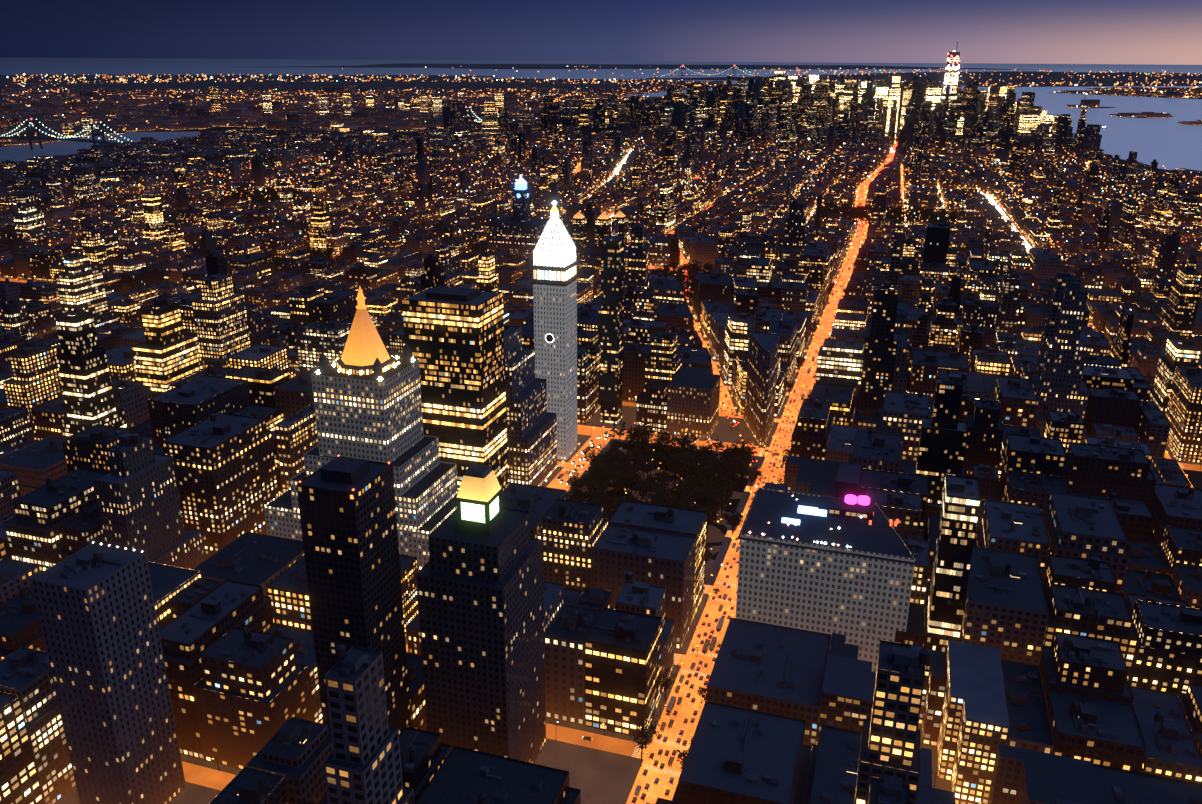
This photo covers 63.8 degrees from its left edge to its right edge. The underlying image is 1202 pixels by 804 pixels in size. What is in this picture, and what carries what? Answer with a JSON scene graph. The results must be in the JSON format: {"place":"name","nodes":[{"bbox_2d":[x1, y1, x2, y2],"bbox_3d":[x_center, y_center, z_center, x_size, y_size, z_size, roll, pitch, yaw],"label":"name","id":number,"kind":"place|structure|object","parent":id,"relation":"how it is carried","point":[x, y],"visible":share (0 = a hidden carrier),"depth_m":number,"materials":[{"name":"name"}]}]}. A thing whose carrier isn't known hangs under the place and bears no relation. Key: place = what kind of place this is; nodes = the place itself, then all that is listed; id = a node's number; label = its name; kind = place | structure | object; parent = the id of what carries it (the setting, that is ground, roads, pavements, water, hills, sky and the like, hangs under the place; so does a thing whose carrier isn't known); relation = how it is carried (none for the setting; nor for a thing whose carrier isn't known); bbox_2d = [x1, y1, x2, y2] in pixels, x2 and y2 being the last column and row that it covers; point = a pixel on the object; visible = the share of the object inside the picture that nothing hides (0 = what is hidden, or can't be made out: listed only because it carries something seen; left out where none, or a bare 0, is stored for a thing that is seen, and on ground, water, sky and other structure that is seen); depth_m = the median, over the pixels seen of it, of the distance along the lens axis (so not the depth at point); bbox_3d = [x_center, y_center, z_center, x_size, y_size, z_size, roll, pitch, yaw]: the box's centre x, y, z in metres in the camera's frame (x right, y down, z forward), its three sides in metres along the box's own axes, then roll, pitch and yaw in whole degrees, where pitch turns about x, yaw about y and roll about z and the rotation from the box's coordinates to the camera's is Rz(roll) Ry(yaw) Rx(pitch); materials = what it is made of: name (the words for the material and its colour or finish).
{"place":"outdoors","nodes":[
{"label":"outdoors","id":0,"kind":"place"},
{"bbox_2d":[246,196,954,579],"bbox_3d":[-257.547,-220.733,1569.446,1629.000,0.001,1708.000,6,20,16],"label":"park ground","id":1,"kind":"structure","parent":0,"point":[716,530],"depth_m":749.34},
{"bbox_2d":[566,475,583,496],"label":"tree","id":2,"kind":"object","parent":1,"relation":"on","point":[572,478],"visible":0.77,"depth_m":728.01,"materials":[{"name":"green plant"}]},
{"bbox_2d":[565,469,588,497],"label":"tree","id":3,"kind":"object","parent":1,"relation":"on","point":[583,476],"visible":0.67,"depth_m":739.03,"materials":[{"name":"green plant"}]},
{"bbox_2d":[570,485,589,501],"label":"tree","id":4,"kind":"object","parent":1,"relation":"on","point":[577,492],"visible":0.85,"depth_m":718.81,"materials":[{"name":"green plant"}]},
{"bbox_2d":[579,481,599,500],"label":"tree","id":5,"kind":"object","parent":1,"relation":"on","point":[588,495],"visible":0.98,"depth_m":716.04,"materials":[{"name":"green plant"}]},
{"bbox_2d":[585,451,602,464],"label":"tree","id":6,"kind":"object","parent":1,"relation":"on","point":[587,455],"visible":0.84,"depth_m":776.52,"materials":[{"name":"green plant"}]},
{"bbox_2d":[588,444,602,462],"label":"tree","id":7,"kind":"object","parent":1,"relation":"on","point":[594,458],"visible":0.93,"depth_m":778.63,"materials":[{"name":"green plant"}]},
{"bbox_2d":[591,467,608,480],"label":"tree","id":8,"kind":"object","parent":1,"relation":"on","point":[594,472],"visible":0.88,"depth_m":752.22,"materials":[{"name":"green plant"}]},
{"bbox_2d":[599,500,614,513],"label":"tree","id":9,"kind":"object","parent":1,"relation":"on","point":[606,507],"visible":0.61,"depth_m":703.55,"materials":[{"name":"green plant"}]},
{"bbox_2d":[602,469,614,491],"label":"tree","id":10,"kind":"object","parent":1,"relation":"on","point":[607,477],"visible":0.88,"depth_m":750.32,"materials":[{"name":"green plant"}]},
{"bbox_2d":[604,496,620,513],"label":"tree","id":11,"kind":"object","parent":1,"relation":"on","point":[619,502],"visible":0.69,"depth_m":711.89,"materials":[{"name":"green plant"}]},
{"bbox_2d":[604,450,621,458],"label":"tree","id":12,"kind":"object","parent":1,"relation":"on","point":[615,454],"visible":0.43,"depth_m":787.21,"materials":[{"name":"green plant"}]},
{"bbox_2d":[609,439,622,448],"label":"tree","id":13,"kind":"object","parent":1,"relation":"on","point":[619,444],"visible":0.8,"depth_m":817.82,"materials":[{"name":"green plant"}]},
{"bbox_2d":[609,478,626,496],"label":"tree","id":14,"kind":"object","parent":1,"relation":"on","point":[617,487],"visible":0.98,"depth_m":739.82,"materials":[{"name":"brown plant"}]},
{"bbox_2d":[613,421,626,440],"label":"tree","id":15,"kind":"object","parent":1,"relation":"on","point":[617,431],"visible":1,"depth_m":841.56,"materials":[{"name":"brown plant"}]},
{"bbox_2d":[610,493,630,506],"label":"tree","id":16,"kind":"object","parent":1,"relation":"on","point":[615,501],"visible":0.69,"depth_m":709.90,"materials":[{"name":"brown plant"}]},
{"bbox_2d":[614,472,630,495],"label":"tree","id":17,"kind":"object","parent":1,"relation":"on","point":[624,477],"visible":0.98,"depth_m":743.47,"materials":[{"name":"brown plant"}]},
{"bbox_2d":[624,433,637,449],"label":"tree","id":18,"kind":"object","parent":1,"relation":"on","point":[627,437],"visible":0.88,"depth_m":833.59,"materials":[{"name":"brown plant"}]},
{"bbox_2d":[626,494,638,501],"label":"tree","id":19,"kind":"object","parent":1,"relation":"on","point":[633,498],"visible":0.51,"depth_m":715.53,"materials":[{"name":"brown plant"}]},
{"bbox_2d":[627,426,641,436],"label":"tree","id":20,"kind":"object","parent":1,"relation":"on","point":[630,430],"visible":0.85,"depth_m":838.16,"materials":[{"name":"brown plant"}]},
{"bbox_2d":[627,466,644,493],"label":"tree","id":21,"kind":"object","parent":1,"relation":"on","point":[634,476],"visible":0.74,"depth_m":746.57,"materials":[{"name":"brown plant"}]},
{"bbox_2d":[630,477,651,502],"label":"tree","id":22,"kind":"object","parent":1,"relation":"on","point":[636,486],"visible":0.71,"depth_m":729.10,"materials":[{"name":"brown plant"}]},
{"bbox_2d":[634,436,648,445],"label":"tree","id":23,"kind":"object","parent":1,"relation":"on","point":[645,441],"visible":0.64,"depth_m":820.93,"materials":[{"name":"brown plant"}]},
{"bbox_2d":[633,440,651,461],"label":"tree","id":24,"kind":"object","parent":1,"relation":"on","point":[647,449],"visible":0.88,"depth_m":806.38,"materials":[{"name":"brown plant"}]},
{"bbox_2d":[635,422,650,437],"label":"tree","id":25,"kind":"object","parent":1,"relation":"on","point":[640,433],"visible":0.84,"depth_m":833.75,"materials":[{"name":"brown plant"}]},
{"bbox_2d":[636,462,650,476],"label":"tree","id":26,"kind":"object","parent":1,"relation":"on","point":[642,465],"visible":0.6,"depth_m":780.01,"materials":[{"name":"green plant"}]},
{"bbox_2d":[636,479,655,501],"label":"tree","id":27,"kind":"object","parent":1,"relation":"on","point":[645,493],"visible":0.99,"depth_m":716.98,"materials":[{"name":"green plant"}]},
{"bbox_2d":[640,443,651,454],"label":"tree","id":28,"kind":"object","parent":1,"relation":"on","point":[646,452],"visible":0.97,"depth_m":804.46,"materials":[{"name":"green plant"}]},
{"bbox_2d":[638,454,656,479],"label":"tree","id":29,"kind":"object","parent":1,"relation":"on","point":[646,468],"visible":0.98,"depth_m":765.89,"materials":[{"name":"green plant"}]},
{"bbox_2d":[640,422,655,437],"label":"tree","id":30,"kind":"object","parent":1,"relation":"on","point":[652,430],"visible":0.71,"depth_m":835.02,"materials":[{"name":"green plant"}]},
{"bbox_2d":[643,430,653,442],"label":"tree","id":31,"kind":"object","parent":1,"relation":"on","point":[649,438],"visible":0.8,"depth_m":826.87,"materials":[{"name":"green plant"}]},
{"bbox_2d":[648,439,662,454],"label":"tree","id":32,"kind":"object","parent":1,"relation":"on","point":[654,446],"visible":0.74,"depth_m":817.26,"materials":[{"name":"green plant"}]},
{"bbox_2d":[653,451,665,466],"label":"tree","id":33,"kind":"object","parent":1,"relation":"on","point":[658,455],"visible":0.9,"depth_m":799.24,"materials":[{"name":"green plant"}]},
{"bbox_2d":[651,469,672,483],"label":"tree","id":34,"kind":"object","parent":1,"relation":"on","point":[661,475],"visible":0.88,"depth_m":749.69,"materials":[{"name":"green plant"}]},
{"bbox_2d":[653,433,670,451],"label":"tree","id":35,"kind":"object","parent":1,"relation":"on","point":[661,444],"visible":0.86,"depth_m":810.71,"materials":[{"name":"green plant"}]},
{"bbox_2d":[655,426,669,439],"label":"tree","id":36,"kind":"object","parent":1,"relation":"on","point":[663,432],"visible":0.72,"depth_m":829.35,"materials":[{"name":"green plant"}]},
{"bbox_2d":[653,482,672,499],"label":"tree","id":37,"kind":"object","parent":1,"relation":"on","point":[666,493],"visible":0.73,"depth_m":716.90,"materials":[{"name":"green plant"}]},
{"bbox_2d":[657,474,670,487],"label":"tree","id":38,"kind":"object","parent":1,"relation":"on","point":[660,481],"visible":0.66,"depth_m":743.66,"materials":[{"name":"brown plant"}]},
{"bbox_2d":[658,428,670,442],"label":"tree","id":39,"kind":"object","parent":1,"relation":"on","point":[665,431],"visible":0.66,"depth_m":832.22,"materials":[{"name":"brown plant"}]},
{"bbox_2d":[660,455,672,470],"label":"tree","id":40,"kind":"object","parent":1,"relation":"on","point":[663,461],"visible":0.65,"depth_m":785.76,"materials":[{"name":"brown plant"}]},
{"bbox_2d":[660,441,674,456],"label":"tree","id":41,"kind":"object","parent":1,"relation":"on","point":[666,450],"visible":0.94,"depth_m":799.93,"materials":[{"name":"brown plant"}]},
{"bbox_2d":[663,494,679,507],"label":"tree","id":42,"kind":"object","parent":1,"relation":"on","point":[675,504],"visible":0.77,"depth_m":703.69,"materials":[{"name":"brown plant"}]},
{"bbox_2d":[667,434,677,445],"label":"tree","id":43,"kind":"object","parent":1,"relation":"on","point":[671,439],"visible":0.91,"depth_m":833.21,"materials":[{"name":"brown plant"}]},
{"bbox_2d":[665,442,679,454],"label":"tree","id":44,"kind":"object","parent":1,"relation":"on","point":[674,445],"visible":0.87,"depth_m":800.58,"materials":[{"name":"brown plant"}]},
{"bbox_2d":[666,457,679,478],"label":"tree","id":45,"kind":"object","parent":1,"relation":"on","point":[670,463],"visible":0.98,"depth_m":773.89,"materials":[{"name":"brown plant"}]},
{"bbox_2d":[670,476,688,498],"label":"tree","id":46,"kind":"object","parent":1,"relation":"on","point":[681,481],"visible":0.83,"depth_m":734.69,"materials":[{"name":"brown plant"}]},
{"bbox_2d":[673,463,686,478],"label":"tree","id":47,"kind":"object","parent":1,"relation":"on","point":[680,469],"visible":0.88,"depth_m":768.41,"materials":[{"name":"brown plant"}]},
{"bbox_2d":[676,436,690,445],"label":"tree","id":48,"kind":"object","parent":1,"relation":"on","point":[687,442],"visible":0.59,"depth_m":824.65,"materials":[{"name":"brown plant"}]},
{"bbox_2d":[677,438,691,451],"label":"tree","id":49,"kind":"object","parent":1,"relation":"on","point":[681,441],"visible":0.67,"depth_m":809.09,"materials":[{"name":"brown plant"}]},
{"bbox_2d":[679,445,695,460],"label":"tree","id":50,"kind":"object","parent":1,"relation":"on","point":[684,452],"visible":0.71,"depth_m":785.07,"materials":[{"name":"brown plant"}]},
{"bbox_2d":[678,433,696,445],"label":"tree","id":51,"kind":"object","parent":1,"relation":"on","point":[693,439],"visible":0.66,"depth_m":830.19,"materials":[{"name":"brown plant"}]},
{"bbox_2d":[678,497,700,509],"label":"tree","id":52,"kind":"object","parent":1,"relation":"on","point":[698,502],"visible":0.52,"depth_m":695.80,"materials":[{"name":"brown plant"}]},
{"bbox_2d":[686,443,701,455],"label":"tree","id":53,"kind":"object","parent":1,"relation":"on","point":[693,445],"visible":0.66,"depth_m":805.07,"materials":[{"name":"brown plant"}]},
{"bbox_2d":[686,488,706,502],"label":"tree","id":54,"kind":"object","parent":1,"relation":"on","point":[698,497],"visible":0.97,"depth_m":721.01,"materials":[{"name":"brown plant"}]},
{"bbox_2d":[696,444,714,459],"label":"tree","id":55,"kind":"object","parent":1,"relation":"on","point":[701,452],"visible":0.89,"depth_m":797.18,"materials":[{"name":"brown plant"}]},
{"bbox_2d":[699,452,716,463],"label":"tree","id":56,"kind":"object","parent":1,"relation":"on","point":[707,456],"visible":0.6,"depth_m":790.84,"materials":[{"name":"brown plant"}]},
{"bbox_2d":[700,505,717,532],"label":"tree","id":57,"kind":"object","parent":1,"relation":"on","point":[711,514],"visible":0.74,"depth_m":686.30,"materials":[{"name":"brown plant"}]},
{"bbox_2d":[705,547,713,561],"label":"tree","id":58,"kind":"object","parent":1,"relation":"on","point":[709,555],"visible":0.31,"depth_m":635.63,"materials":[{"name":"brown plant"}]},
{"bbox_2d":[703,493,722,521],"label":"tree","id":59,"kind":"object","parent":1,"relation":"on","point":[712,505],"visible":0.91,"depth_m":701.93,"materials":[{"name":"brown plant"}]},
{"bbox_2d":[710,438,723,455],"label":"tree","id":60,"kind":"object","parent":1,"relation":"on","point":[714,444],"visible":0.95,"depth_m":823.01,"materials":[{"name":"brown plant"}]},
{"bbox_2d":[710,467,723,480],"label":"tree","id":61,"kind":"object","parent":1,"relation":"on","point":[718,475],"visible":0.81,"depth_m":753.74,"materials":[{"name":"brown plant"}]},
{"bbox_2d":[708,496,725,520],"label":"tree","id":62,"kind":"object","parent":1,"relation":"on","point":[716,504],"visible":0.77,"depth_m":703.33,"materials":[{"name":"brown plant"}]},
{"bbox_2d":[711,454,729,477],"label":"tree","id":63,"kind":"object","parent":1,"relation":"on","point":[721,455],"visible":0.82,"depth_m":761.18,"materials":[{"name":"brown plant"}]},
{"bbox_2d":[715,492,732,515],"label":"tree","id":64,"kind":"object","parent":1,"relation":"on","point":[722,495],"visible":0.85,"depth_m":709.56,"materials":[{"name":"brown plant"}]},
{"bbox_2d":[719,445,735,460],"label":"tree","id":65,"kind":"object","parent":1,"relation":"on","point":[727,451],"visible":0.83,"depth_m":788.35,"materials":[{"name":"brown plant"}]},
{"bbox_2d":[720,510,745,533],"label":"tree","id":66,"kind":"object","parent":1,"relation":"on","point":[728,517],"visible":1,"depth_m":684.76,"materials":[{"name":"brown plant"}]},
{"bbox_2d":[724,473,742,493],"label":"tree","id":67,"kind":"object","parent":1,"relation":"on","point":[734,481],"visible":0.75,"depth_m":748.68,"materials":[{"name":"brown plant"}]},
{"bbox_2d":[729,448,742,459],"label":"tree","id":68,"kind":"object","parent":1,"relation":"on","point":[737,455],"visible":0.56,"depth_m":798.95,"materials":[{"name":"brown plant"}]},
{"bbox_2d":[732,455,751,482],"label":"tree","id":69,"kind":"object","parent":1,"relation":"on","point":[743,468],"visible":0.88,"depth_m":768.40,"materials":[{"name":"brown plant"}]},
{"bbox_2d":[734,441,752,456],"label":"tree","id":70,"kind":"object","parent":1,"relation":"on","point":[743,446],"visible":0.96,"depth_m":799.53,"materials":[{"name":"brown plant"}]},
{"bbox_2d":[739,446,755,465],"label":"tree","id":71,"kind":"object","parent":1,"relation":"on","point":[750,451],"visible":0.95,"depth_m":798.60,"materials":[{"name":"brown plant"}]},
{"bbox_2d":[743,466,760,488],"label":"tree","id":72,"kind":"object","parent":1,"relation":"on","point":[748,473],"visible":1,"depth_m":758.01,"materials":[{"name":"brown plant"}]},
{"bbox_2d":[0,58,1201,488],"bbox_3d":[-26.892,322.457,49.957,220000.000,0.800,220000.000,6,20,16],"label":"water","id":73,"kind":"structure","parent":0,"point":[1170,142],"depth_m":16067.14,"materials":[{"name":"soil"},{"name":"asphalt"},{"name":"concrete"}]},
{"bbox_2d":[0,66,762,149],"bbox_3d":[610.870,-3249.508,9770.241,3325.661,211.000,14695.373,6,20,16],"label":"bridges","id":74,"kind":"structure","parent":73,"relation":"on","point":[93,141],"depth_m":3444.92,"materials":[{"name":"grey metal"}]},
{"bbox_2d":[2,65,754,144],"bbox_3d":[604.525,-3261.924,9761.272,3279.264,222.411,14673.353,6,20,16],"label":"bridge lights","id":75,"kind":"object","parent":74,"relation":"on","point":[425,121],"visible":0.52,"depth_m":3492.88},
{"bbox_2d":[0,80,1201,184],"bbox_3d":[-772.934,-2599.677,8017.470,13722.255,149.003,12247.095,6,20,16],"label":"borough buildings","id":76,"kind":"structure","parent":73,"relation":"on","point":[116,113],"depth_m":5765.07,"materials":[{"name":"brick"},{"name":"stone"},{"name":"glass"}]},
{"bbox_2d":[0,143,1201,803],"bbox_3d":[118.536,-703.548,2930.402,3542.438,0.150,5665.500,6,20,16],"label":"pavements","id":77,"kind":"structure","parent":73,"relation":"on","point":[600,777],"depth_m":474.29,"materials":[{"name":"concrete"}]},
{"bbox_2d":[31,42,1054,803],"bbox_3d":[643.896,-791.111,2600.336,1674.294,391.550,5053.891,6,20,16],"label":"skyscrapers","id":78,"kind":"structure","parent":77,"relation":"on","point":[463,414],"depth_m":509.35,"materials":[{"name":"beige"}]},
{"bbox_2d":[92,50,959,552],"bbox_3d":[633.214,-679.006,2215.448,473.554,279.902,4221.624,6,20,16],"label":"landmark lamps","id":79,"kind":"object","parent":78,"relation":"attached to","point":[380,378],"visible":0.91,"depth_m":579.00,"materials":[{"name":"yellow glass"}]},
{"bbox_2d":[0,168,1201,803],"bbox_3d":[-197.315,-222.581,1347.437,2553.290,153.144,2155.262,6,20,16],"label":"city buildings","id":80,"kind":"structure","parent":77,"relation":"on","point":[998,428],"depth_m":636.05,"materials":[{"name":"black concrete"}]},
{"bbox_2d":[0,75,1201,218],"bbox_3d":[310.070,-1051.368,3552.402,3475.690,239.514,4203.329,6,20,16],"label":"distant buildings","id":81,"kind":"structure","parent":77,"relation":"on","point":[771,112],"depth_m":2921.94,"materials":[{"name":"black concrete"}]},
{"bbox_2d":[1,65,1201,270],"bbox_3d":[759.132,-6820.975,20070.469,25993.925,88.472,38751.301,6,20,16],"label":"lamps","id":82,"kind":"object","parent":77,"relation":"on","point":[822,159],"visible":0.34,"depth_m":2828.52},
{"bbox_2d":[631,726,654,752],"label":"tree","id":83,"kind":"object","parent":77,"relation":"on","point":[642,740],"visible":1,"depth_m":464.24,"materials":[{"name":"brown plant"}]},
{"bbox_2d":[635,711,659,748],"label":"tree","id":84,"kind":"object","parent":77,"relation":"on","point":[651,727],"visible":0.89,"depth_m":470.33,"materials":[{"name":"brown plant"}]},
{"bbox_2d":[660,668,676,700],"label":"tree","id":85,"kind":"object","parent":77,"relation":"on","point":[665,684],"visible":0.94,"depth_m":506.51,"materials":[{"name":"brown plant"}]},
{"bbox_2d":[675,747,688,767],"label":"tree","id":86,"kind":"object","parent":77,"relation":"on","point":[683,754],"visible":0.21,"depth_m":450.26,"materials":[{"name":"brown plant"}]},
{"bbox_2d":[696,685,706,705],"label":"tree","id":87,"kind":"object","parent":77,"relation":"on","point":[704,690],"visible":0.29,"depth_m":493.94,"materials":[{"name":"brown plant"}]},
{"bbox_2d":[212,282,1201,801],"bbox_3d":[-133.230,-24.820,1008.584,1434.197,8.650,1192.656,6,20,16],"label":"street lamp posts","id":88,"kind":"object","parent":77,"relation":"on","point":[712,574],"visible":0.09,"depth_m":747.69,"materials":[{"name":"grey metal"}]},
{"bbox_2d":[786,380,794,393],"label":"tree","id":89,"kind":"object","parent":77,"relation":"on","point":[790,384],"visible":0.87,"depth_m":976.09,"materials":[{"name":"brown plant"}]},
{"bbox_2d":[796,357,805,373],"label":"tree","id":90,"kind":"object","parent":77,"relation":"on","point":[798,363],"visible":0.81,"depth_m":1038.23,"materials":[{"name":"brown plant"}]},
{"bbox_2d":[810,322,817,337],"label":"tree","id":91,"kind":"object","parent":77,"relation":"on","point":[813,329],"visible":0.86,"depth_m":1171.69,"materials":[{"name":"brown plant"}]},
{"bbox_2d":[0,146,1201,803],"bbox_3d":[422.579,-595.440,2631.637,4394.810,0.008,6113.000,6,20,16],"label":"roads","id":92,"kind":"structure","parent":0,"point":[222,780],"depth_m":585.09,"materials":[{"name":"asphalt"}]},
{"bbox_2d":[17,198,1164,803],"bbox_3d":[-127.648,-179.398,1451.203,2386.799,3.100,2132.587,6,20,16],"label":"cars","id":93,"kind":"object","parent":92,"relation":"on","point":[709,644],"visible":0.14,"depth_m":560.45,"materials":[{"name":"paint"}]},
{"bbox_2d":[16,141,1031,803],"bbox_3d":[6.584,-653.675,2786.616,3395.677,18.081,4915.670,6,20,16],"label":"car lights","id":94,"kind":"object","parent":93,"relation":"attached to","point":[862,189],"visible":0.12,"depth_m":1681.28},
{"bbox_2d":[557,293,1183,798],"bbox_3d":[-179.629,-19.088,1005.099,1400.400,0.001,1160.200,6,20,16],"label":"road markings","id":95,"kind":"object","parent":92,"relation":"on","point":[711,597],"visible":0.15,"depth_m":553.49,"materials":[{"name":"white paint"}]},
{"bbox_2d":[0,64,1201,93],"bbox_3d":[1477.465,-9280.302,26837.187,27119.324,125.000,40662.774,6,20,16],"label":"hills","id":96,"kind":"structure","parent":0,"point":[1006,76],"depth_m":14671.13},
{"bbox_2d":[342,67,1201,86],"bbox_3d":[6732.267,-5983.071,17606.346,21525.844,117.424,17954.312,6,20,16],"label":"hill lights","id":97,"kind":"object","parent":96,"relation":"on","point":[939,71],"visible":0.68,"depth_m":17541.93},
{"bbox_2d":[0,0,1201,64],"label":"sky","id":98,"kind":"structure","parent":0,"point":[1158,32],"materials":[{"name":"blue"}]},
{"bbox_2d":[22,157,1201,803],"bbox_3d":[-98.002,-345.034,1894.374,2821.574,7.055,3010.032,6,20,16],"label":"street lamp glow","id":99,"kind":"object","parent":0,"point":[820,319],"visible":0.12,"depth_m":1930.83,"materials":[{"name":"orange"}]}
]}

